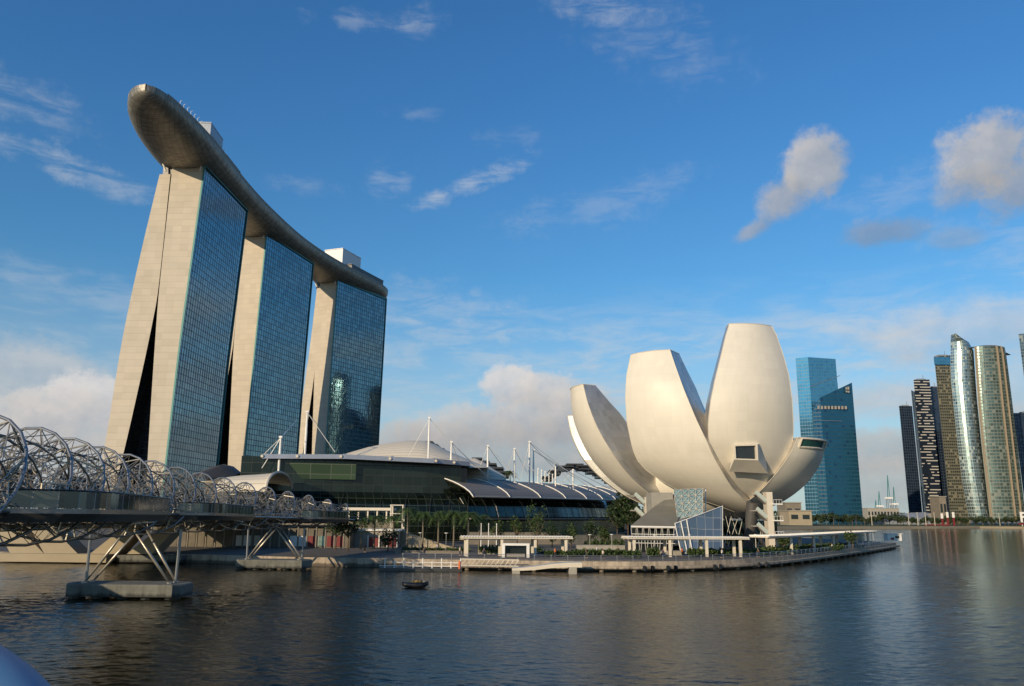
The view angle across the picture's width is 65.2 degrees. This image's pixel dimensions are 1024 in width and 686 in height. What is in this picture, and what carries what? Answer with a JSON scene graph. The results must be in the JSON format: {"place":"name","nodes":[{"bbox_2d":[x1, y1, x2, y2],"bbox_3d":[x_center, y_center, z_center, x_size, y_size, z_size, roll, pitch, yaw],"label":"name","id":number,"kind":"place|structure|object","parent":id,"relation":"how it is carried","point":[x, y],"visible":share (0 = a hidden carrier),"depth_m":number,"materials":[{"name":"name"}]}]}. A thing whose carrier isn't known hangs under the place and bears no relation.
{"place":"outdoors","nodes":[
{"label":"outdoors","id":0,"kind":"place"},
{"bbox_2d":[0,645,50,685],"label":"handrail","id":1,"kind":"object","parent":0,"point":[15,670],"visible":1,"depth_m":1.03,"materials":[{"name":"paint"}]},
{"bbox_2d":[344,507,395,528],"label":"terrace","id":2,"kind":"structure","parent":0,"point":[377,510],"depth_m":207.38,"materials":[{"name":"concrete"}]},
{"bbox_2d":[0,528,878,566],"bbox_3d":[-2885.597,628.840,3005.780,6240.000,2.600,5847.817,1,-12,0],"label":"ground","id":3,"kind":"structure","parent":0,"point":[355,557],"depth_m":162.22,"materials":[{"name":"concrete"}]},
{"bbox_2d":[0,514,298,562],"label":"road bridge","id":4,"kind":"structure","parent":3,"relation":"on","point":[73,551],"depth_m":153.12,"materials":[{"name":"concrete"}]},
{"bbox_2d":[100,164,248,512],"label":"hotel tower","id":5,"kind":"structure","parent":3,"relation":"on","point":[168,400],"depth_m":425.51,"materials":[{"name":"blue glass"}]},
{"bbox_2d":[193,464,239,502],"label":"curved roof hall","id":6,"kind":"structure","parent":3,"relation":"on","point":[222,470],"depth_m":249.15,"materials":[{"name":"metal"}]},
{"bbox_2d":[150,523,355,547],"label":"arcade","id":7,"kind":"object","parent":3,"relation":"on","point":[317,537],"visible":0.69,"depth_m":190.21,"materials":[{"name":"concrete"}]},
{"bbox_2d":[236,535,250,545],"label":"door panel","id":8,"kind":"structure","parent":7,"relation":"in","point":[238,537],"depth_m":190.09,"materials":[{"name":"blue paint"}]},
{"bbox_2d":[290,536,305,545],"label":"door panel","id":9,"kind":"structure","parent":7,"relation":"in","point":[293,539],"depth_m":190.14,"materials":[{"name":"blue paint"}]},
{"bbox_2d":[327,536,342,546],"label":"door panel","id":10,"kind":"structure","parent":7,"relation":"in","point":[330,539],"depth_m":190.09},
{"bbox_2d":[216,471,292,513],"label":"barrel roof hall","id":11,"kind":"structure","parent":3,"relation":"on","point":[258,482],"depth_m":216.36,"materials":[{"name":"beige paint"}]},
{"bbox_2d":[219,235,313,470],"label":"hotel tower","id":12,"kind":"structure","parent":3,"relation":"on","point":[264,394],"depth_m":538.73,"materials":[{"name":"blue glass"}]},
{"bbox_2d":[127,84,387,297],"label":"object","id":13,"kind":"structure","parent":12,"relation":"on","point":[171,131],"depth_m":430.09,"materials":[{"name":"metal"}]},
{"bbox_2d":[199,122,222,146],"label":"rooftop room","id":14,"kind":"object","parent":13,"relation":"on","point":[212,129],"visible":0.31,"depth_m":428.36,"materials":[{"name":"metal"}]},
{"bbox_2d":[324,248,360,267],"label":"rooftop room","id":15,"kind":"object","parent":13,"relation":"on","point":[343,255],"visible":0.49,"depth_m":654.24,"materials":[{"name":"metal"}]},
{"bbox_2d":[346,264,382,284],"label":"rooftop pavilion","id":16,"kind":"structure","parent":13,"relation":"on","point":[364,272],"depth_m":670.45,"materials":[{"name":"metal"}]},
{"bbox_2d":[323,522,349,549],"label":"tree","id":17,"kind":"object","parent":3,"relation":"on","point":[334,527],"visible":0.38,"depth_m":178.51,"materials":[{"name":"green plant"}]},
{"bbox_2d":[298,280,386,453],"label":"hotel tower","id":18,"kind":"structure","parent":3,"relation":"on","point":[341,400],"depth_m":645.98,"materials":[{"name":"blue glass"}]},
{"bbox_2d":[326,509,370,551],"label":"tree","id":19,"kind":"object","parent":3,"relation":"on","point":[340,527],"visible":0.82,"depth_m":171.00,"materials":[{"name":"green plant"}]},
{"bbox_2d":[346,517,378,548],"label":"palm tree","id":20,"kind":"object","parent":3,"relation":"on","point":[364,525],"visible":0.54,"depth_m":184.54,"materials":[{"name":"green plant"}]},
{"bbox_2d":[359,515,388,548],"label":"palm tree","id":21,"kind":"object","parent":3,"relation":"on","point":[373,518],"visible":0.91,"depth_m":187.53,"materials":[{"name":"green plant"}]},
{"bbox_2d":[354,528,404,546],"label":"pavilion","id":22,"kind":"structure","parent":3,"relation":"on","point":[367,539],"depth_m":196.12,"materials":[{"name":"concrete"}]},
{"bbox_2d":[377,527,398,551],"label":"tree","id":23,"kind":"object","parent":3,"relation":"on","point":[393,534],"visible":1,"depth_m":172.45,"materials":[{"name":"green plant"}]},
{"bbox_2d":[378,516,409,548],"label":"palm tree","id":24,"kind":"object","parent":3,"relation":"on","point":[389,519],"visible":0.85,"depth_m":187.01,"materials":[{"name":"green plant"}]},
{"bbox_2d":[390,505,405,528],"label":"frame tower","id":25,"kind":"structure","parent":3,"relation":"on","point":[392,513],"depth_m":203.60,"materials":[{"name":"beige paint"}]},
{"bbox_2d":[390,507,424,547],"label":"palm tree","id":26,"kind":"object","parent":3,"relation":"on","point":[407,511],"visible":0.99,"depth_m":181.13,"materials":[{"name":"green plant"}]},
{"bbox_2d":[408,511,439,546],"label":"palm tree","id":27,"kind":"object","parent":3,"relation":"on","point":[425,515],"visible":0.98,"depth_m":182.17,"materials":[{"name":"green plant"}]},
{"bbox_2d":[400,530,455,547],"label":"ramp wall","id":28,"kind":"structure","parent":3,"relation":"on","point":[414,540],"depth_m":197.03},
{"bbox_2d":[395,550,461,553],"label":"planter wall","id":29,"kind":"structure","parent":3,"relation":"on","point":[429,551],"depth_m":166.54,"materials":[{"name":"concrete"}]},
{"bbox_2d":[240,440,631,540],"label":"shopping mall","id":30,"kind":"structure","parent":3,"relation":"on","point":[386,475],"depth_m":248.76,"materials":[{"name":"white paint"}]},
{"bbox_2d":[262,420,296,470],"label":"roof mast","id":31,"kind":"object","parent":30,"relation":"on","point":[280,443],"visible":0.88,"depth_m":238.48,"materials":[{"name":"metal"}]},
{"bbox_2d":[304,411,334,453],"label":"roof mast","id":32,"kind":"object","parent":30,"relation":"on","point":[306,428],"visible":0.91,"depth_m":261.91,"materials":[{"name":"metal"}]},
{"bbox_2d":[408,417,450,457],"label":"roof mast","id":33,"kind":"object","parent":30,"relation":"on","point":[429,418],"visible":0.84,"depth_m":261.87,"materials":[{"name":"metal"}]},
{"bbox_2d":[450,441,486,475],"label":"roof mast","id":34,"kind":"object","parent":30,"relation":"on","point":[451,442],"visible":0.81,"depth_m":263.00,"materials":[{"name":"metal"}]},
{"bbox_2d":[478,445,519,479],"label":"roof mast","id":35,"kind":"object","parent":30,"relation":"on","point":[487,449],"visible":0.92,"depth_m":278.30,"materials":[{"name":"metal"}]},
{"bbox_2d":[507,448,544,482],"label":"roof mast","id":36,"kind":"object","parent":30,"relation":"on","point":[514,449],"visible":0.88,"depth_m":290.10,"materials":[{"name":"metal"}]},
{"bbox_2d":[521,441,589,487],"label":"roof mast","id":37,"kind":"object","parent":30,"relation":"on","point":[529,442],"visible":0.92,"depth_m":299.90,"materials":[{"name":"metal"}]},
{"bbox_2d":[532,449,599,489],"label":"roof mast","id":38,"kind":"object","parent":30,"relation":"on","point":[533,450],"visible":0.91,"depth_m":304.42,"materials":[{"name":"metal"}]},
{"bbox_2d":[542,463,637,530],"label":"stepped roof","id":39,"kind":"structure","parent":30,"relation":"attached to","point":[581,467],"depth_m":426.62,"materials":[{"name":"metal"}]},
{"bbox_2d":[403,547,470,550],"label":"hedge","id":40,"kind":"object","parent":3,"relation":"on","point":[439,548],"visible":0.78,"depth_m":175.73,"materials":[{"name":"green plant"}]},
{"bbox_2d":[424,511,453,547],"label":"palm tree","id":41,"kind":"object","parent":3,"relation":"on","point":[437,514],"visible":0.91,"depth_m":182.81,"materials":[{"name":"green plant"}]},
{"bbox_2d":[440,510,469,548],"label":"palm tree","id":42,"kind":"object","parent":3,"relation":"on","point":[454,514],"visible":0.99,"depth_m":182.92,"materials":[{"name":"green plant"}]},
{"bbox_2d":[455,511,484,547],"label":"palm tree","id":43,"kind":"object","parent":3,"relation":"on","point":[467,514],"visible":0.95,"depth_m":183.95,"materials":[{"name":"green plant"}]},
{"bbox_2d":[466,514,495,546],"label":"palm tree","id":44,"kind":"object","parent":3,"relation":"on","point":[483,520],"visible":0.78,"depth_m":188.71,"materials":[{"name":"green plant"}]},
{"bbox_2d":[477,544,497,553],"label":"hedge","id":45,"kind":"object","parent":3,"relation":"on","point":[489,548],"visible":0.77,"depth_m":164.44,"materials":[{"name":"green plant"}]},
{"bbox_2d":[472,457,509,478],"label":"stepped roof","id":46,"kind":"structure","parent":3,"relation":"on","point":[496,468],"depth_m":336.36,"materials":[{"name":"metal"}]},
{"bbox_2d":[490,519,504,546],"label":"tree","id":47,"kind":"object","parent":3,"relation":"on","point":[499,530],"visible":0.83,"depth_m":199.22,"materials":[{"name":"green plant"}]},
{"bbox_2d":[469,532,559,544],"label":"planter wall","id":48,"kind":"structure","parent":3,"relation":"on","point":[540,541],"depth_m":222.06,"materials":[{"name":"concrete"}]},
{"bbox_2d":[502,543,528,557],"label":"portal frame","id":49,"kind":"object","parent":3,"relation":"on","point":[519,549],"visible":0.87,"depth_m":156.01,"materials":[{"name":"white paint"}]},
{"bbox_2d":[460,535,572,556],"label":"canopy","id":50,"kind":"object","parent":3,"relation":"on","point":[467,538],"visible":0.98,"depth_m":158.77,"materials":[{"name":"beige paint"}]},
{"bbox_2d":[507,515,525,542],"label":"tree","id":51,"kind":"object","parent":3,"relation":"on","point":[518,527],"visible":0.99,"depth_m":194.53,"materials":[{"name":"green plant"}]},
{"bbox_2d":[526,500,546,547],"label":"tree","id":52,"kind":"object","parent":3,"relation":"on","point":[537,526],"visible":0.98,"depth_m":191.21,"materials":[{"name":"green plant"}]},
{"bbox_2d":[542,520,560,546],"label":"tree","id":53,"kind":"object","parent":3,"relation":"on","point":[555,533],"visible":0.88,"depth_m":203.75,"materials":[{"name":"green plant"}]},
{"bbox_2d":[544,549,580,556],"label":"hedge","id":54,"kind":"object","parent":3,"relation":"on","point":[548,553],"visible":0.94,"depth_m":159.14,"materials":[{"name":"green plant"}]},
{"bbox_2d":[562,522,578,547],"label":"tree","id":55,"kind":"object","parent":3,"relation":"on","point":[573,532],"visible":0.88,"depth_m":198.79,"materials":[{"name":"green plant"}]},
{"bbox_2d":[582,518,598,541],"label":"tree","id":56,"kind":"object","parent":3,"relation":"on","point":[591,525],"visible":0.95,"depth_m":208.76,"materials":[{"name":"green plant"}]},
{"bbox_2d":[560,534,624,543],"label":"planter wall","id":57,"kind":"structure","parent":3,"relation":"on","point":[581,539],"depth_m":232.39,"materials":[{"name":"concrete"}]},
{"bbox_2d":[574,548,624,555],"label":"hedge","id":58,"kind":"object","parent":3,"relation":"on","point":[609,551],"visible":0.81,"depth_m":162.34,"materials":[{"name":"green plant"}]},
{"bbox_2d":[576,545,624,549],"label":"planter wall","id":59,"kind":"structure","parent":3,"relation":"on","point":[612,547],"depth_m":193.99,"materials":[{"name":"concrete"}]},
{"bbox_2d":[597,525,609,540],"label":"tree","id":60,"kind":"object","parent":3,"relation":"on","point":[604,532],"visible":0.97,"depth_m":205.46,"materials":[{"name":"green plant"}]},
{"bbox_2d":[584,538,624,544],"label":"hedge","id":61,"kind":"object","parent":3,"relation":"on","point":[608,542],"visible":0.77,"depth_m":200.62,"materials":[{"name":"green plant"}]},
{"bbox_2d":[604,503,626,533],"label":"tree","id":62,"kind":"object","parent":3,"relation":"on","point":[616,523],"visible":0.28,"depth_m":254.79,"materials":[{"name":"green plant"}]},
{"bbox_2d":[607,491,640,535],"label":"tree","id":63,"kind":"object","parent":3,"relation":"on","point":[619,505],"visible":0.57,"depth_m":244.09,"materials":[{"name":"green plant"}]},
{"bbox_2d":[622,549,641,556],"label":"hedge","id":64,"kind":"object","parent":3,"relation":"on","point":[631,553],"visible":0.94,"depth_m":155.34,"materials":[{"name":"green plant"}]},
{"bbox_2d":[620,499,643,524],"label":"tree","id":65,"kind":"object","parent":3,"relation":"on","point":[627,516],"visible":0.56,"depth_m":232.79,"materials":[{"name":"green plant"}]},
{"bbox_2d":[402,539,893,560],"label":"promenade railing","id":66,"kind":"object","parent":3,"relation":"on","point":[648,557],"visible":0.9,"depth_m":144.49,"materials":[{"name":"metal"}]},
{"bbox_2d":[399,543,899,571],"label":"boardwalk","id":67,"kind":"structure","parent":3,"relation":"on","point":[661,565],"depth_m":145.46,"materials":[{"name":"concrete"}]},
{"bbox_2d":[749,530,875,553],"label":"canopy","id":68,"kind":"object","parent":67,"relation":"on","point":[800,535],"visible":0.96,"depth_m":192.59,"materials":[{"name":"metal"}]},
{"bbox_2d":[646,547,659,555],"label":"hedge","id":69,"kind":"object","parent":3,"relation":"on","point":[653,551],"visible":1,"depth_m":161.23,"materials":[{"name":"green plant"}]},
{"bbox_2d":[659,550,684,555],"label":"planter wall","id":70,"kind":"structure","parent":3,"relation":"on","point":[676,552],"depth_m":166.62,"materials":[{"name":"concrete"}]},
{"bbox_2d":[631,488,722,552],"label":"museum entrance","id":71,"kind":"object","parent":3,"relation":"on","point":[664,514],"visible":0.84,"depth_m":182.89,"materials":[{"name":"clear glass"}]},
{"bbox_2d":[621,536,749,556],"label":"canopy","id":72,"kind":"object","parent":3,"relation":"on","point":[670,538],"visible":0.99,"depth_m":162.71,"materials":[{"name":"beige paint"}]},
{"bbox_2d":[686,547,704,556],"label":"hedge","id":73,"kind":"object","parent":3,"relation":"on","point":[695,551],"visible":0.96,"depth_m":163.13,"materials":[{"name":"green plant"}]},
{"bbox_2d":[567,323,827,548],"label":"lotus museum","id":74,"kind":"structure","parent":3,"relation":"on","point":[732,446],"depth_m":207.65,"materials":[{"name":"white concrete"}]},
{"bbox_2d":[698,547,767,554],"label":"hedge","id":75,"kind":"object","parent":3,"relation":"on","point":[711,551],"visible":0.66,"depth_m":169.66,"materials":[{"name":"green plant"}]},
{"bbox_2d":[756,545,798,553],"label":"hedge","id":76,"kind":"object","parent":3,"relation":"on","point":[772,549],"visible":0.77,"depth_m":176.44,"materials":[{"name":"green plant"}]},
{"bbox_2d":[778,538,789,546],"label":"tree","id":77,"kind":"object","parent":3,"relation":"on","point":[781,541],"visible":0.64,"depth_m":193.92,"materials":[{"name":"green plant"}]},
{"bbox_2d":[798,543,844,551],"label":"hedge","id":78,"kind":"object","parent":3,"relation":"on","point":[835,547],"visible":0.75,"depth_m":193.99,"materials":[{"name":"green plant"}]},
{"bbox_2d":[794,542,859,546],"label":"hedge","id":79,"kind":"object","parent":3,"relation":"on","point":[828,543],"visible":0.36,"depth_m":218.64,"materials":[{"name":"green plant"}]},
{"bbox_2d":[843,531,856,548],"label":"tree","id":80,"kind":"object","parent":3,"relation":"on","point":[852,538],"visible":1,"depth_m":209.34,"materials":[{"name":"green plant"}]},
{"bbox_2d":[882,533,902,540],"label":"ticket booth","id":81,"kind":"object","parent":3,"relation":"on","point":[892,536],"visible":0.96,"depth_m":284.94,"materials":[{"name":"white paint"}]},
{"bbox_2d":[0,528,1023,685],"bbox_3d":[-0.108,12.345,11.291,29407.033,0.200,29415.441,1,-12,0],"label":"water","id":82,"kind":"structure","parent":0,"point":[931,607],"depth_m":72.44,"materials":[{"name":"blue liquid"}]},
{"bbox_2d":[65,530,192,599],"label":"bridge pier","id":83,"kind":"structure","parent":82,"relation":"in","point":[94,588],"depth_m":90.42,"materials":[{"name":"concrete"}]},
{"bbox_2d":[0,415,358,546],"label":"helix footbridge","id":84,"kind":"object","parent":83,"relation":"on","point":[70,494],"visible":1,"depth_m":71.92,"materials":[{"name":"silver metal"}]},
{"bbox_2d":[235,528,311,569],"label":"bridge pier","id":85,"kind":"structure","parent":82,"relation":"in","point":[301,563],"depth_m":138.72,"materials":[{"name":"metal"}]},
{"bbox_2d":[402,581,428,587],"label":"boat","id":86,"kind":"object","parent":82,"relation":"on","point":[414,585],"visible":0.99,"depth_m":107.08,"materials":[{"name":"black"}]},
{"bbox_2d":[379,558,461,571],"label":"floating walkway","id":87,"kind":"structure","parent":82,"relation":"on","point":[428,568],"depth_m":138.04,"materials":[{"name":"metal"}]},
{"bbox_2d":[461,558,518,566],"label":"gangway","id":88,"kind":"object","parent":87,"relation":"attached to","point":[491,565],"visible":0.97,"depth_m":138.38,"materials":[{"name":"beige paint"}]},
{"bbox_2d":[512,561,581,573],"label":"landing pontoon","id":89,"kind":"object","parent":82,"relation":"on","point":[572,566],"visible":0.76,"depth_m":134.38,"materials":[{"name":"beige paint"}]},
{"bbox_2d":[630,492,645,516],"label":"stair tower","id":90,"kind":"structure","parent":0,"point":[641,500],"depth_m":208.31,"materials":[{"name":"beige paint"}]},
{"bbox_2d":[749,490,783,546],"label":"stair tower","id":91,"kind":"structure","parent":0,"point":[766,499],"depth_m":200.82,"materials":[{"name":"beige paint"}]},
{"bbox_2d":[777,502,801,523],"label":"building","id":92,"kind":"structure","parent":0,"point":[791,506],"depth_m":784.72,"materials":[{"name":"concrete"}]},
{"bbox_2d":[778,510,812,524],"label":"building","id":93,"kind":"structure","parent":0,"point":[796,517],"depth_m":723.98,"materials":[{"name":"concrete"}]},
{"bbox_2d":[679,517,1023,528],"bbox_3d":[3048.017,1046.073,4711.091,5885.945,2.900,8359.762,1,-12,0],"label":"shore","id":94,"kind":"structure","parent":0,"point":[875,527],"depth_m":740.10,"materials":[{"name":"concrete"}]},
{"bbox_2d":[862,508,899,518],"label":"building","id":95,"kind":"structure","parent":94,"relation":"on","point":[867,512],"depth_m":1822.01,"materials":[{"name":"concrete"}]},
{"bbox_2d":[777,522,1023,525],"bbox_3d":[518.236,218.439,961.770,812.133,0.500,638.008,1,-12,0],"label":"lawn","id":96,"kind":"structure","parent":0,"point":[971,524],"depth_m":846.04,"materials":[{"name":"green plant"}]},
{"bbox_2d":[795,357,839,523],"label":"office tower","id":97,"kind":"structure","parent":96,"relation":"on","point":[816,379],"depth_m":971.47,"materials":[{"name":"glass"}]},
{"bbox_2d":[813,383,862,524],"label":"office tower","id":98,"kind":"structure","parent":96,"relation":"on","point":[839,488],"depth_m":872.44,"materials":[{"name":"glass"}]},
{"bbox_2d":[874,512,930,524],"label":"exhibition hall","id":99,"kind":"structure","parent":96,"relation":"on","point":[920,515],"depth_m":936.82,"materials":[{"name":"concrete"}]},
{"bbox_2d":[899,402,921,512],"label":"office tower","id":100,"kind":"structure","parent":96,"relation":"on","point":[910,461],"depth_m":1171.35,"materials":[{"name":"glass"}]},
{"bbox_2d":[911,390,925,512],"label":"office tower","id":101,"kind":"structure","parent":96,"relation":"on","point":[918,452],"depth_m":1143.66,"materials":[{"name":"glass"}]},
{"bbox_2d":[914,375,940,512],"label":"office tower","id":102,"kind":"structure","parent":96,"relation":"on","point":[928,448],"depth_m":1097.39,"materials":[{"name":"glass"}]},
{"bbox_2d":[930,384,950,516],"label":"office tower","id":103,"kind":"structure","parent":96,"relation":"on","point":[939,442],"depth_m":1107.94,"materials":[{"name":"metal"}]},
{"bbox_2d":[934,351,969,524],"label":"office tower","id":104,"kind":"structure","parent":96,"relation":"on","point":[956,494],"depth_m":1018.18,"materials":[{"name":"concrete"}]},
{"bbox_2d":[1014,411,1023,493],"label":"office tower","id":105,"kind":"structure","parent":96,"relation":"on","point":[1019,421],"depth_m":998.62,"materials":[{"name":"glass"}]},
{"bbox_2d":[1019,334,1023,372],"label":"office tower","id":106,"kind":"structure","parent":96,"relation":"on","point":[1021,338],"depth_m":920.68,"materials":[{"name":"silver metal"}]},
{"bbox_2d":[929,496,946,523],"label":"building","id":107,"kind":"structure","parent":0,"point":[938,505],"depth_m":890.05,"materials":[{"name":"concrete"}]},
{"bbox_2d":[950,333,989,518],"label":"office tower","id":108,"kind":"structure","parent":0,"point":[963,384],"depth_m":935.31,"materials":[{"name":"silver metal"}]},
{"bbox_2d":[972,345,1023,518],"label":"office tower","id":109,"kind":"structure","parent":0,"point":[1000,456],"depth_m":924.68,"materials":[{"name":"glass"}]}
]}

